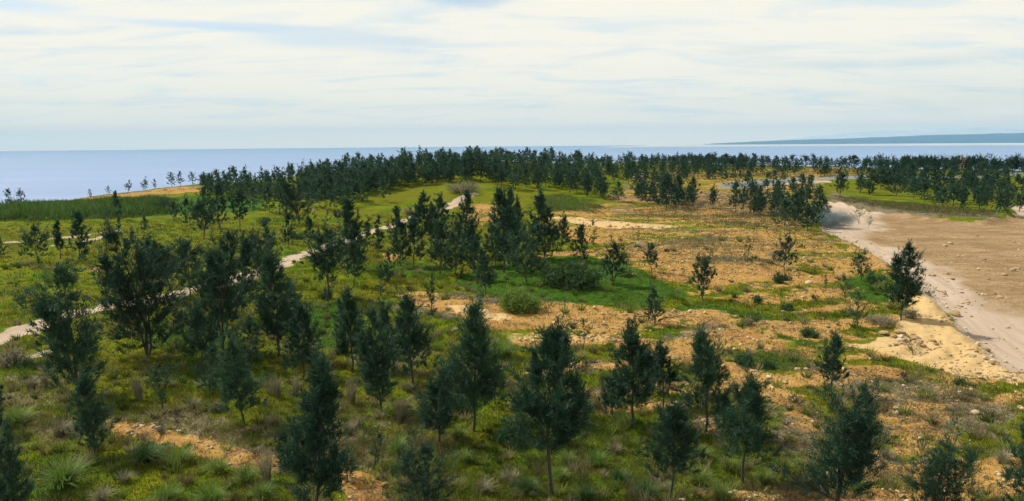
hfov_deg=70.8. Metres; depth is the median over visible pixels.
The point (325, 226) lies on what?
meadow tufts
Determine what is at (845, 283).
sapling
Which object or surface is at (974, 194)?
ironwood tree
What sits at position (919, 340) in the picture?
rock
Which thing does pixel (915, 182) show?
ironwood tree
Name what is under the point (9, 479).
ironwood tree
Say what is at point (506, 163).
ironwood tree
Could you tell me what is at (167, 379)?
ironwood tree
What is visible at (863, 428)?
ironwood tree
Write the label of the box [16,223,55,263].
ironwood tree
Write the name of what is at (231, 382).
ironwood tree
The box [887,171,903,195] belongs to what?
ironwood tree
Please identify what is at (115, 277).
ironwood tree
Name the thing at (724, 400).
ironwood tree
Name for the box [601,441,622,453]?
grass clump
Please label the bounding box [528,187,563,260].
ironwood tree
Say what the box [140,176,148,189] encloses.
ironwood tree
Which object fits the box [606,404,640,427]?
grass clump
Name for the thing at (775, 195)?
ironwood tree
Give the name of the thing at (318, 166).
ironwood tree
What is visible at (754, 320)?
sapling
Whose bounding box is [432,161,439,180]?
ironwood tree
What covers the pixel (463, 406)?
shrub
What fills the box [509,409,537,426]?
grass clump
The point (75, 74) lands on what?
sky
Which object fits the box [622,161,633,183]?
ironwood tree
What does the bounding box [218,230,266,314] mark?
ironwood tree
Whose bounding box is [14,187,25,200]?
ironwood tree
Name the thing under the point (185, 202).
ironwood tree
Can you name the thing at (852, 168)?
brush
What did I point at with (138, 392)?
grass clump
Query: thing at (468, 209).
ironwood tree
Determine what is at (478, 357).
ironwood tree
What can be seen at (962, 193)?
ironwood tree
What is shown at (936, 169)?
ironwood tree
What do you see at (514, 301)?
shrub
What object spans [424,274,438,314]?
sapling
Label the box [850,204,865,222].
bare tree
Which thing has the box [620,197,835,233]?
slope brush
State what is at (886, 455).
grass clump
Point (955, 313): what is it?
rock
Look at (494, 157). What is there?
ironwood tree
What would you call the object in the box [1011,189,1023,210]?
ironwood tree
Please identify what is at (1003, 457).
grass clump
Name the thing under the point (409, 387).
grass clump
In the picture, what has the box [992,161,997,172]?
ironwood tree
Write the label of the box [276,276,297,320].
ironwood tree
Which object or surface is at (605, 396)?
ironwood tree
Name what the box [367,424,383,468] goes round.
sapling
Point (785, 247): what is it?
ironwood tree
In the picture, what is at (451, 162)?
ironwood tree
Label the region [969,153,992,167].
skyline tree
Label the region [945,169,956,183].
ironwood tree
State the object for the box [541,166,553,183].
ironwood tree
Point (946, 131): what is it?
hills
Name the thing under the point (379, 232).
ironwood tree
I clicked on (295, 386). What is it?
grass clump
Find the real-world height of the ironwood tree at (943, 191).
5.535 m
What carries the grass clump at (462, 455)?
on the ground at (998, 237)
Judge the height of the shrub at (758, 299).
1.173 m
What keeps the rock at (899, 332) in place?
on the ground at (998, 237)
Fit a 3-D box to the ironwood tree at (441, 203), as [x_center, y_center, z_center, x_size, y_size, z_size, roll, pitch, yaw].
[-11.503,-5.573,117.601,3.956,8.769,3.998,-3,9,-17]
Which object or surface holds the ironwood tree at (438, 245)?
on the ground at (998, 237)
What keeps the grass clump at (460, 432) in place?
on the ground at (998, 237)
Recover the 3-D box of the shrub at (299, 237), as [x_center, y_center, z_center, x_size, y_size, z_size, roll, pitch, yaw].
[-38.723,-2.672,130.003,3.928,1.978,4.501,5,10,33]
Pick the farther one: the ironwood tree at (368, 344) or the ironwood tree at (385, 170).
the ironwood tree at (385, 170)
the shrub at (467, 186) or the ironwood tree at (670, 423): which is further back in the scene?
the shrub at (467, 186)
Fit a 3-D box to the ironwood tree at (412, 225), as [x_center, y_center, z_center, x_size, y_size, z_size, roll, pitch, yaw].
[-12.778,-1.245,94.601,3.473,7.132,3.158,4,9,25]
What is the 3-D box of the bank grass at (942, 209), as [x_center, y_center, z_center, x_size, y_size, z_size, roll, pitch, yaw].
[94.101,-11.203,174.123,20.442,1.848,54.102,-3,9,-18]
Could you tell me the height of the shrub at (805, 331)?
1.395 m
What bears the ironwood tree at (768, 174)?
on the ground at (998, 237)
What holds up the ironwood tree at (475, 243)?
on the ground at (998, 237)
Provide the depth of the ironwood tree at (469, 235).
94.30 m
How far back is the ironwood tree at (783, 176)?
237.24 m
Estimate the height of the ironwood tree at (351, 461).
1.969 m
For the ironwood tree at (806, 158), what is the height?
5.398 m
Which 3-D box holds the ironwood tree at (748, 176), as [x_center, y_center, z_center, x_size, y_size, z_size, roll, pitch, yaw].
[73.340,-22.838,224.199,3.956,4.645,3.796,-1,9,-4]
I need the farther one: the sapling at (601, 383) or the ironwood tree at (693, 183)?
the ironwood tree at (693, 183)
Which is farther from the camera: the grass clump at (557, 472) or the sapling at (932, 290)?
the sapling at (932, 290)
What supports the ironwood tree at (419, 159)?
on the ground at (998, 237)
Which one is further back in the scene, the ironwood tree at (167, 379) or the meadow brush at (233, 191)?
the meadow brush at (233, 191)
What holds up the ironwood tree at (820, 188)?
on the ground at (998, 237)
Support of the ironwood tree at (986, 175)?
on the ground at (998, 237)
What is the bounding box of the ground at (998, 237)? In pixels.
[0,161,1023,500]
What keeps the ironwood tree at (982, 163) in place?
on the ground at (998, 237)
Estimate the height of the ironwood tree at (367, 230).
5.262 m
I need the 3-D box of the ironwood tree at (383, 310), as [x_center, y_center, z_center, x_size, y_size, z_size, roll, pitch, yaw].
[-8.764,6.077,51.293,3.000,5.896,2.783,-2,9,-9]
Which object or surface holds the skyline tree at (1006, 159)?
on the ground at (998, 237)
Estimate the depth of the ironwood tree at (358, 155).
258.40 m
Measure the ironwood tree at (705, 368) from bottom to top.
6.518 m
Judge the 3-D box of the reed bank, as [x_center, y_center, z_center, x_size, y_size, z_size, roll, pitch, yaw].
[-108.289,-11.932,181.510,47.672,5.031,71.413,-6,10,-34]
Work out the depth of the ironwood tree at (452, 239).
87.01 m
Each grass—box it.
[0,207,1023,500]
[527,192,605,213]
[666,235,763,252]
[798,231,844,246]
[828,195,1000,217]
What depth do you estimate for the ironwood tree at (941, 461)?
29.70 m
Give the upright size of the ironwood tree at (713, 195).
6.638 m
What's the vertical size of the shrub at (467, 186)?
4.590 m
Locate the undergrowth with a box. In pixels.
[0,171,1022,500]
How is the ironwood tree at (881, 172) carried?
on the ground at (998, 237)
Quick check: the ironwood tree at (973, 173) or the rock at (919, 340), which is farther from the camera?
the ironwood tree at (973, 173)
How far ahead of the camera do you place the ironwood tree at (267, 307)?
55.07 m
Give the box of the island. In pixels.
[711,133,1023,144]
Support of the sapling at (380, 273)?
on the ground at (998, 237)
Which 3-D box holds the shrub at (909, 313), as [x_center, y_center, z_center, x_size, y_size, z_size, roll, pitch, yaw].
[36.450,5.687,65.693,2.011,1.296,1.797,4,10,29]
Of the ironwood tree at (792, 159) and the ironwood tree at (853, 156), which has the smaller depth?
the ironwood tree at (853, 156)
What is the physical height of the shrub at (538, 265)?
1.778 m
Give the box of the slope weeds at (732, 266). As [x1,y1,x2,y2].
[652,245,885,295]
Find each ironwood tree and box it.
[0,234,12,255]
[0,381,8,425]
[0,415,46,500]
[3,188,12,202]
[7,252,110,395]
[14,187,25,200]
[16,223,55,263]
[51,220,65,258]
[64,210,94,259]
[64,363,117,453]
[82,203,198,357]
[111,189,122,217]
[115,218,122,231]
[123,180,131,191]
[127,225,138,249]
[132,352,182,393]
[135,231,176,292]
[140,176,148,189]
[140,215,148,228]
[148,238,187,294]
[161,297,196,349]
[162,235,210,296]
[166,172,175,184]
[167,201,180,219]
[172,296,225,366]
[176,171,185,185]
[178,192,196,226]
[178,219,249,349]
[187,340,221,391]
[188,172,196,183]
[188,185,220,239]
[201,320,271,422]
[206,182,229,226]
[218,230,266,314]
[226,185,250,230]
[226,307,272,365]
[241,226,264,276]
[243,229,303,355]
[245,185,259,207]
[250,218,283,274]
[258,187,276,212]
[265,427,298,467]
[270,157,318,223]
[271,182,287,215]
[275,294,324,379]
[275,341,361,500]
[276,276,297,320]
[279,213,295,243]
[299,211,352,302]
[301,168,315,190]
[303,215,316,247]
[313,162,322,172]
[325,173,336,198]
[330,297,346,335]
[332,285,366,370]
[334,195,369,266]
[334,239,368,285]
[335,161,344,182]
[335,232,348,264]
[338,452,363,483]
[350,300,404,411]
[354,151,360,162]
[358,160,371,173]
[359,217,376,248]
[368,168,378,191]
[373,215,384,249]
[376,296,406,366]
[379,165,391,188]
[380,249,395,280]
[380,282,443,382]
[384,159,393,176]
[384,205,401,236]
[385,421,462,500]
[386,167,399,189]
[387,218,411,265]
[397,156,407,171]
[397,166,412,184]
[399,159,422,185]
[403,215,425,265]
[405,191,440,250]
[408,354,463,441]
[414,154,424,171]
[421,165,431,182]
[425,201,440,245]
[426,152,436,168]
[426,218,456,273]
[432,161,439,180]
[432,191,451,233]
[435,282,509,430]
[438,151,448,167]
[440,227,469,274]
[441,352,459,391]
[447,157,456,179]
[448,189,482,250]
[453,156,462,169]
[456,210,484,265]
[459,154,473,177]
[463,237,489,271]
[465,150,474,165]
[465,160,477,180]
[472,247,497,294]
[474,154,483,172]
[475,159,488,181]
[481,361,511,404]
[482,227,506,265]
[483,185,522,272]
[489,163,498,183]
[490,151,501,163]
[491,183,525,257]
[495,162,508,185]
[497,296,602,494]
[500,221,549,282]
[503,160,510,173]
[507,164,526,189]
[512,154,524,172]
[512,194,528,244]
[521,209,543,248]
[522,166,531,186]
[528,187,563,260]
[530,158,536,173]
[530,164,544,189]
[538,157,546,168]
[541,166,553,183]
[551,211,571,250]
[553,171,563,188]
[557,150,564,159]
[564,169,579,192]
[567,224,596,261]
[568,365,594,423]
[572,167,583,191]
[583,173,593,196]
[590,163,606,179]
[593,173,610,196]
[595,174,611,197]
[596,368,627,417]
[598,235,629,284]
[602,312,661,427]
[604,159,612,174]
[609,179,625,200]
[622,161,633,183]
[634,179,647,198]
[634,391,709,497]
[635,345,660,385]
[639,280,668,322]
[642,243,662,272]
[648,339,684,405]
[653,169,681,207]
[673,173,685,202]
[675,324,736,431]
[682,172,701,201]
[691,249,716,297]
[705,182,719,204]
[705,387,737,441]
[710,352,791,481]
[727,177,744,211]
[738,184,752,208]
[743,170,751,183]
[744,193,762,212]
[761,171,773,182]
[762,371,903,500]
[767,183,784,213]
[770,231,800,269]
[771,197,797,224]
[779,171,788,181]
[785,187,807,221]
[787,177,800,188]
[790,155,795,162]
[799,205,815,229]
[800,154,812,165]
[808,153,818,165]
[813,332,852,390]
[814,183,828,195]
[815,193,831,219]
[829,163,849,192]
[836,155,848,165]
[848,155,858,167]
[849,247,874,280]
[854,171,865,192]
[861,167,879,194]
[875,168,886,187]
[879,168,892,188]
[882,237,928,319]
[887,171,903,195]
[888,410,1001,500]
[903,176,922,198]
[908,162,916,179]
[915,156,927,169]
[918,163,931,183]
[918,181,931,201]
[926,153,935,166]
[931,166,942,184]
[931,184,940,204]
[932,184,955,204]
[940,160,948,172]
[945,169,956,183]
[947,179,959,205]
[950,158,957,171]
[954,171,971,184]
[956,186,970,207]
[966,181,989,207]
[968,158,973,172]
[968,168,978,188]
[976,181,995,210]
[978,161,986,172]
[981,170,992,185]
[990,414,1023,500]
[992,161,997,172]
[992,168,1003,191]
[994,186,1004,211]
[998,184,1014,212]
[1004,158,1014,173]
[1004,175,1015,187]
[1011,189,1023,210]
[1012,172,1023,189]
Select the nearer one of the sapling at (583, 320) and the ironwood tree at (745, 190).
the sapling at (583, 320)
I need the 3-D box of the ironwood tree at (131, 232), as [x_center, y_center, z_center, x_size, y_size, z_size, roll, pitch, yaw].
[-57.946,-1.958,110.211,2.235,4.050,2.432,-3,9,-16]
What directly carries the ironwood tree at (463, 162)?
on the ground at (998, 237)
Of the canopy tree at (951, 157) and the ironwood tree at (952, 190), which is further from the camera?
the canopy tree at (951, 157)
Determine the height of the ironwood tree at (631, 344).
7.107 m
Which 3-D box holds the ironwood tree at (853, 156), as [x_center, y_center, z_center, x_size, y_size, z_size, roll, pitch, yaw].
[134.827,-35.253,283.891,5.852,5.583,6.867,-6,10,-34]
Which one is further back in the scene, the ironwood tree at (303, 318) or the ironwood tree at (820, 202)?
the ironwood tree at (820, 202)
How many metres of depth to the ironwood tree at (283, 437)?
35.42 m
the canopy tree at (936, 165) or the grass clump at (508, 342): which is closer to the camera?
the grass clump at (508, 342)
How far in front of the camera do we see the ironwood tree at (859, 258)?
82.47 m
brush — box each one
[211,183,317,200]
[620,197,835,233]
[622,165,866,180]
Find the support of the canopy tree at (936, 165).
on the ground at (998, 237)
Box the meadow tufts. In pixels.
[259,208,414,242]
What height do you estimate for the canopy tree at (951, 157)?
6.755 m
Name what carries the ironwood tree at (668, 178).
on the ground at (998, 237)
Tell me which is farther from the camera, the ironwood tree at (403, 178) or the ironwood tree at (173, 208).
the ironwood tree at (403, 178)
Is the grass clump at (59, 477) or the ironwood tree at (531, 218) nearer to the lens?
the grass clump at (59, 477)
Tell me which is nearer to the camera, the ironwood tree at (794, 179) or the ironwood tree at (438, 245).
the ironwood tree at (438, 245)
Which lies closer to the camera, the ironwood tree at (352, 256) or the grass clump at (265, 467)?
the grass clump at (265, 467)
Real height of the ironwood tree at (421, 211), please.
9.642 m
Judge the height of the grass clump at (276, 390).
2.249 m
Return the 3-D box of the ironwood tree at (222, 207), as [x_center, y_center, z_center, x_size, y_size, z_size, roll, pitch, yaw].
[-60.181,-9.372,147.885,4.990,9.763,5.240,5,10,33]
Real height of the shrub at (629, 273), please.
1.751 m
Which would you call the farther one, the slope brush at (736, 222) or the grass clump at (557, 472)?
the slope brush at (736, 222)
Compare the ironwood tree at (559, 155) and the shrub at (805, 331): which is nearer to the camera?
the shrub at (805, 331)
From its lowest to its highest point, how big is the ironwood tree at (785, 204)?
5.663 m
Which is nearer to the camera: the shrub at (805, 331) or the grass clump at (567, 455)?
the grass clump at (567, 455)
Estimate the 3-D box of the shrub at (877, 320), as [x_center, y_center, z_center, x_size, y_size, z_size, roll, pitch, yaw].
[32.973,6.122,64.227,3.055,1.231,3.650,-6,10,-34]
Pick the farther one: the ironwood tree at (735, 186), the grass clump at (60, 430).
the ironwood tree at (735, 186)
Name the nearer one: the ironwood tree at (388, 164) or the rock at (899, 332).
the rock at (899, 332)
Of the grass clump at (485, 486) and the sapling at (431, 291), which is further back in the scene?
the sapling at (431, 291)
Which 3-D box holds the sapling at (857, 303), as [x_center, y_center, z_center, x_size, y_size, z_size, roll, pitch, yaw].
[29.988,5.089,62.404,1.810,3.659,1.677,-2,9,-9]
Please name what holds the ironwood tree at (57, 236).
on the ground at (998, 237)
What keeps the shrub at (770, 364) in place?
on the ground at (998, 237)
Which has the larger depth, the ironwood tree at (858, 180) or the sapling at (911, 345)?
the ironwood tree at (858, 180)
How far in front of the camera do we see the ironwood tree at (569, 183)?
194.26 m
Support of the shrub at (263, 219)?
on the ground at (998, 237)
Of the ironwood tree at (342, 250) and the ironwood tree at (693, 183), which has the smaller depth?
the ironwood tree at (342, 250)
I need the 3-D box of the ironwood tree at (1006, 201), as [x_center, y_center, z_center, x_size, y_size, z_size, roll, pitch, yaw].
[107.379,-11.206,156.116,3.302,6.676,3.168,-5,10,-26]
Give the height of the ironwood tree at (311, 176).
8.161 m
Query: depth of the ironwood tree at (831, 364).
45.76 m
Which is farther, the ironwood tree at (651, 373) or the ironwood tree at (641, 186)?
the ironwood tree at (641, 186)
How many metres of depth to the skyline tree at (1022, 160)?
275.46 m
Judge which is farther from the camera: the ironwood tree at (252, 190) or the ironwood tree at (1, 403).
the ironwood tree at (252, 190)
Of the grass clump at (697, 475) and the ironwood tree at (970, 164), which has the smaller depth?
the grass clump at (697, 475)
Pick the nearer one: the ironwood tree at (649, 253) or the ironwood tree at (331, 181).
the ironwood tree at (649, 253)
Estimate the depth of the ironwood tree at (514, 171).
199.43 m
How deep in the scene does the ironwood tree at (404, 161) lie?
218.04 m
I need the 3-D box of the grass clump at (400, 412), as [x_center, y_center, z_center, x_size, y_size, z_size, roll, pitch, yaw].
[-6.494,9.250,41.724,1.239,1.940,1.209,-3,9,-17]
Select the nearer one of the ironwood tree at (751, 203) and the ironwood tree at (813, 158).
the ironwood tree at (751, 203)
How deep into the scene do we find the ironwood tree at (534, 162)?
219.44 m
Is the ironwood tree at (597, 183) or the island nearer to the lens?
the ironwood tree at (597, 183)
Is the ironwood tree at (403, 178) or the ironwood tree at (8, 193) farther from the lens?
the ironwood tree at (403, 178)
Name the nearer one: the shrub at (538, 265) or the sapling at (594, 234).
the shrub at (538, 265)
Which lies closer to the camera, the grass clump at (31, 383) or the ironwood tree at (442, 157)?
the grass clump at (31, 383)
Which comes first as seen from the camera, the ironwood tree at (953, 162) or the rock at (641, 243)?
the rock at (641, 243)
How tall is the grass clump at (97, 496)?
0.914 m
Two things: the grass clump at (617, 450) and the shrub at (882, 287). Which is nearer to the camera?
the grass clump at (617, 450)
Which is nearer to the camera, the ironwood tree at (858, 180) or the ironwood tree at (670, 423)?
the ironwood tree at (670, 423)
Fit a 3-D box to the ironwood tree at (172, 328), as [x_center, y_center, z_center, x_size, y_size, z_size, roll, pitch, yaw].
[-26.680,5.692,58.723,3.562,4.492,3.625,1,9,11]
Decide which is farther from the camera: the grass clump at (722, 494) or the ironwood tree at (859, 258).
the ironwood tree at (859, 258)
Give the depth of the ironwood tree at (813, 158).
295.37 m
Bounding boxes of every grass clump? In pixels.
[2,402,38,424]
[22,373,41,388]
[29,448,102,493]
[36,370,48,386]
[47,415,72,437]
[85,484,119,500]
[115,467,135,483]
[116,438,175,465]
[125,370,146,400]
[145,480,182,500]
[148,421,169,433]
[152,441,201,465]
[180,395,201,409]
[187,475,230,500]
[197,449,234,473]
[208,399,218,411]
[228,459,267,483]
[247,474,282,500]
[253,443,281,483]
[260,411,282,427]
[268,371,285,397]
[290,373,303,394]
[341,419,358,434]
[344,376,360,403]
[381,433,415,454]
[391,394,407,424]
[401,381,418,391]
[446,421,470,440]
[451,446,475,462]
[470,474,501,493]
[486,339,514,358]
[488,328,499,348]
[496,468,520,482]
[503,337,516,347]
[504,472,549,495]
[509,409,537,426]
[546,463,573,481]
[555,445,580,466]
[570,481,605,500]
[582,445,613,467]
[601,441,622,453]
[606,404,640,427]
[606,467,631,483]
[629,477,659,498]
[685,460,717,487]
[693,442,718,460]
[701,479,744,500]
[715,452,740,474]
[746,468,782,483]
[846,479,874,493]
[881,445,896,458]
[985,445,1014,463]
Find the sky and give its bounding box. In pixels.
[0,0,1023,150]
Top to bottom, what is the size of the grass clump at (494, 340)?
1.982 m
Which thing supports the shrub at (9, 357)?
on the ground at (998, 237)
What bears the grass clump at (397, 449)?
on the ground at (998, 237)
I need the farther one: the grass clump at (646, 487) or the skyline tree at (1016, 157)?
the skyline tree at (1016, 157)
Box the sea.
[0,145,1023,202]
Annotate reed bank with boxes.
[0,194,181,221]
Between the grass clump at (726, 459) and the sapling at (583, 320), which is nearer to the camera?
the grass clump at (726, 459)
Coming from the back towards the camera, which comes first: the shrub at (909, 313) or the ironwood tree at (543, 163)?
the ironwood tree at (543, 163)
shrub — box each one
[0,343,36,366]
[12,356,37,371]
[140,193,181,207]
[255,215,270,222]
[282,231,307,239]
[317,287,333,299]
[331,207,341,216]
[442,389,468,413]
[444,178,484,192]
[493,424,529,448]
[496,284,545,314]
[529,257,551,269]
[534,256,607,291]
[616,265,638,276]
[731,352,755,365]
[740,317,754,325]
[752,294,763,302]
[758,360,778,369]
[771,268,785,283]
[779,302,796,310]
[783,269,792,280]
[799,326,822,338]
[862,313,903,326]
[863,271,888,285]
[870,280,891,291]
[899,307,920,318]
[952,375,967,386]
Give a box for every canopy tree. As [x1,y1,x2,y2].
[916,153,951,168]
[937,152,965,167]
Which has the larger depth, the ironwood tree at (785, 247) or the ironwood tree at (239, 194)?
the ironwood tree at (239, 194)
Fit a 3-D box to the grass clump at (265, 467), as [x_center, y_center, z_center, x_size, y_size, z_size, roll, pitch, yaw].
[-11.698,10.164,34.239,1.321,2.156,1.354,7,12,42]
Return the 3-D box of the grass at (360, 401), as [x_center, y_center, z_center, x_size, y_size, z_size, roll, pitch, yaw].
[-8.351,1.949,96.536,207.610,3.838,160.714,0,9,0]
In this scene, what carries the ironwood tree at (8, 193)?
on the ground at (998, 237)
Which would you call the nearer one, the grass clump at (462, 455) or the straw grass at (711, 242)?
the grass clump at (462, 455)
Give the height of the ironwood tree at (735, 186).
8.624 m
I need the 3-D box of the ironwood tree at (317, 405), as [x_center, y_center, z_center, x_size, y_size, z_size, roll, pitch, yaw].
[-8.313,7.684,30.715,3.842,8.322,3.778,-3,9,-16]
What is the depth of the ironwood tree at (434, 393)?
38.16 m
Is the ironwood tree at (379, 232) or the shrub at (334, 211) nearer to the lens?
the ironwood tree at (379, 232)
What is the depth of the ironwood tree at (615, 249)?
81.53 m
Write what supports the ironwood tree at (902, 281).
on the ground at (998, 237)
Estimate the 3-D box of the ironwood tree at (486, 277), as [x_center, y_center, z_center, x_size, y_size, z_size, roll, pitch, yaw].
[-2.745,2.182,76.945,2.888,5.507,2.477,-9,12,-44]
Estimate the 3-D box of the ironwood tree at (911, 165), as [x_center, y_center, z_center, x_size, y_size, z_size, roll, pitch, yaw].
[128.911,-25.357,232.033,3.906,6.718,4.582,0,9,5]
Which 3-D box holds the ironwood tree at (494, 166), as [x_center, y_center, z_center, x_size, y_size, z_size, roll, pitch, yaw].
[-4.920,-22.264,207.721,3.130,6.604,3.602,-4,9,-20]
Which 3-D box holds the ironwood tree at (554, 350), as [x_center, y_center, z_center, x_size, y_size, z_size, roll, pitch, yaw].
[1.577,6.822,31.699,5.014,9.191,4.311,0,9,3]
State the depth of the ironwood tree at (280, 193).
170.21 m
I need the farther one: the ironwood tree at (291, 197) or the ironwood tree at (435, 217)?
the ironwood tree at (291, 197)
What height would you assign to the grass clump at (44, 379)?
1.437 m
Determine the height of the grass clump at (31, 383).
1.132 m
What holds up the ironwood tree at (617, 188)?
on the ground at (998, 237)
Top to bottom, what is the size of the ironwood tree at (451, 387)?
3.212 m
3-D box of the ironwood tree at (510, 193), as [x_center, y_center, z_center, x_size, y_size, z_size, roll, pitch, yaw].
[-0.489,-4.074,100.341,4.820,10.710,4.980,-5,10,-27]
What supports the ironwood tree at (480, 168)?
on the ground at (998, 237)
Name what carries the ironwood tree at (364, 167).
on the ground at (998, 237)
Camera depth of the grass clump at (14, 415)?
41.87 m
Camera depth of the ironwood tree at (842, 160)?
286.84 m
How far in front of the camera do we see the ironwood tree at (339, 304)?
60.74 m
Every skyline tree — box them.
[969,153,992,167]
[985,154,1000,165]
[1001,155,1011,166]
[1009,153,1022,168]
[1018,157,1023,169]
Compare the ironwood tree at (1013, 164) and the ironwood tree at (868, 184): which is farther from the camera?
the ironwood tree at (1013, 164)
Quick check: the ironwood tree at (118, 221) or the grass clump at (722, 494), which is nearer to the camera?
the grass clump at (722, 494)
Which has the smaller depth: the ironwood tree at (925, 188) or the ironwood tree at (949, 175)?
the ironwood tree at (925, 188)
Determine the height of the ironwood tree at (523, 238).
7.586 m
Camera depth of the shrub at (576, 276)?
79.14 m
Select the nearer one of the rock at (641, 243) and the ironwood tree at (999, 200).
the rock at (641, 243)
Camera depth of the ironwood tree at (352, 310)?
51.63 m
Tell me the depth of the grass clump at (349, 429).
40.37 m
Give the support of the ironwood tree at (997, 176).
on the ground at (998, 237)
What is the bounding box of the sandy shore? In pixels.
[615,143,1023,146]
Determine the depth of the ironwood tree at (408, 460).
30.94 m
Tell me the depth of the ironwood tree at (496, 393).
43.95 m
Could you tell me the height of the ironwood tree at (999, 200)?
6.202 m
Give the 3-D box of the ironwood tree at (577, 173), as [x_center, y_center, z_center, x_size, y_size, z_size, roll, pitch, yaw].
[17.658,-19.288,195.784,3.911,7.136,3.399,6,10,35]
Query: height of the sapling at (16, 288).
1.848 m
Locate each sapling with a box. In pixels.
[14,282,19,293]
[149,368,168,408]
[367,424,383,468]
[375,261,385,295]
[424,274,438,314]
[568,317,598,346]
[590,219,598,244]
[597,366,608,400]
[741,238,757,262]
[749,310,764,326]
[835,270,853,302]
[848,288,868,325]
[902,333,921,354]
[923,284,938,294]
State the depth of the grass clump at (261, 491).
32.60 m
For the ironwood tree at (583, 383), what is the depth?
40.68 m
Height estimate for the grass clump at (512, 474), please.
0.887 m
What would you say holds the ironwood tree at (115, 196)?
on the ground at (998, 237)
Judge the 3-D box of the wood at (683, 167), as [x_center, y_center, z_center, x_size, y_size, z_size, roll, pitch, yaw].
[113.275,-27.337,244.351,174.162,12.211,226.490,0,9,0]
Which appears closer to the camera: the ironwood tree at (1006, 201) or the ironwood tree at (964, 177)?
the ironwood tree at (1006, 201)
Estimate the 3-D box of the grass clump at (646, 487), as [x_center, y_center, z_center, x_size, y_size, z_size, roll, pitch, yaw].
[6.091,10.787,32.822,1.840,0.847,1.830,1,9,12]
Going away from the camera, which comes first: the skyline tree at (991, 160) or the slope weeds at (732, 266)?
the slope weeds at (732, 266)
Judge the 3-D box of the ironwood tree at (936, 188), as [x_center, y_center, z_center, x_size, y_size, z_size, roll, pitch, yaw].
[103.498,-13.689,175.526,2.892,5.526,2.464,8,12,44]
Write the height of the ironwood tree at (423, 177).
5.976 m
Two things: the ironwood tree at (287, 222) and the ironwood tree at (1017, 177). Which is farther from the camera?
the ironwood tree at (1017, 177)
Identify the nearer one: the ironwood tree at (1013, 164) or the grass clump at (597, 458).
the grass clump at (597, 458)
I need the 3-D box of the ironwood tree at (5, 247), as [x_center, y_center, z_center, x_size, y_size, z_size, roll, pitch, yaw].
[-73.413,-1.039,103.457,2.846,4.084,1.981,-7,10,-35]
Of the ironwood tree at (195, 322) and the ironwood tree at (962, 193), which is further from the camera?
the ironwood tree at (962, 193)
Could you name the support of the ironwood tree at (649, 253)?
on the ground at (998, 237)
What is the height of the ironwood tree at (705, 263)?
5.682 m
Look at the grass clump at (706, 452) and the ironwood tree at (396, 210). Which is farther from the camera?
the ironwood tree at (396, 210)
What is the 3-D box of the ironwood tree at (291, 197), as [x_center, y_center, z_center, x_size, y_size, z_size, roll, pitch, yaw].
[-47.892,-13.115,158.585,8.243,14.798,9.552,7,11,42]
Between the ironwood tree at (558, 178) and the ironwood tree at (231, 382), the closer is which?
the ironwood tree at (231, 382)
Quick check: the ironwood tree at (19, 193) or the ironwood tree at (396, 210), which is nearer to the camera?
the ironwood tree at (396, 210)
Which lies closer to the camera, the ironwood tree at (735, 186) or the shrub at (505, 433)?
the shrub at (505, 433)
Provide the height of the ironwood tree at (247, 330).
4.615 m
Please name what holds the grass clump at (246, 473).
on the ground at (998, 237)
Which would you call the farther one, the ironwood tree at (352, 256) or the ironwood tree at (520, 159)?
the ironwood tree at (520, 159)
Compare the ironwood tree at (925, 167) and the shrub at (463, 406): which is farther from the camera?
the ironwood tree at (925, 167)
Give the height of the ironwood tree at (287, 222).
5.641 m
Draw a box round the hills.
[711,127,1023,143]
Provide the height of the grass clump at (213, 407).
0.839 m
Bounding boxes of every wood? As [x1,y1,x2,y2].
[196,145,603,208]
[598,151,1023,222]
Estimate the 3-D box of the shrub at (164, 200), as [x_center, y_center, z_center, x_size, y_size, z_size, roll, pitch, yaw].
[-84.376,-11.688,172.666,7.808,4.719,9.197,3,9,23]
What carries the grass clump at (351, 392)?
on the ground at (998, 237)
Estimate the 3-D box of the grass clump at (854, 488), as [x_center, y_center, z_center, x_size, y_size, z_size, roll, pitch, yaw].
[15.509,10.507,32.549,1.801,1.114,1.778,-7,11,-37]
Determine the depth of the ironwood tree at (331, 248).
74.11 m
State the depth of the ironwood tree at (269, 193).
174.18 m
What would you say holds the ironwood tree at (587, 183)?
on the ground at (998, 237)
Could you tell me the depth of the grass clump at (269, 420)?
41.30 m
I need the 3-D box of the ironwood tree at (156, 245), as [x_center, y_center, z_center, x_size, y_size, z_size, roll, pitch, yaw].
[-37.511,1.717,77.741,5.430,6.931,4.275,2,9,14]
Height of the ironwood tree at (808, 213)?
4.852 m
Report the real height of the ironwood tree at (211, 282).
10.809 m
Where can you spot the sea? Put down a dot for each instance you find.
(57, 175)
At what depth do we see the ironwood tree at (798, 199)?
139.25 m
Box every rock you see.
[630,240,647,246]
[879,330,888,334]
[894,330,906,333]
[911,335,921,339]
[914,339,922,343]
[948,310,960,316]
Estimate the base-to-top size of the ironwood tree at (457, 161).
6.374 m
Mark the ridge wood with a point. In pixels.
(208, 180)
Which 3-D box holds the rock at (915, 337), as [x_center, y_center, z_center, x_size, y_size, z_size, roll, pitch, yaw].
[33.319,7.237,59.328,0.787,0.472,0.631,0,9,22]
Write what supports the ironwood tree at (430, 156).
on the ground at (998, 237)
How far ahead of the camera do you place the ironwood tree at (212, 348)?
47.17 m

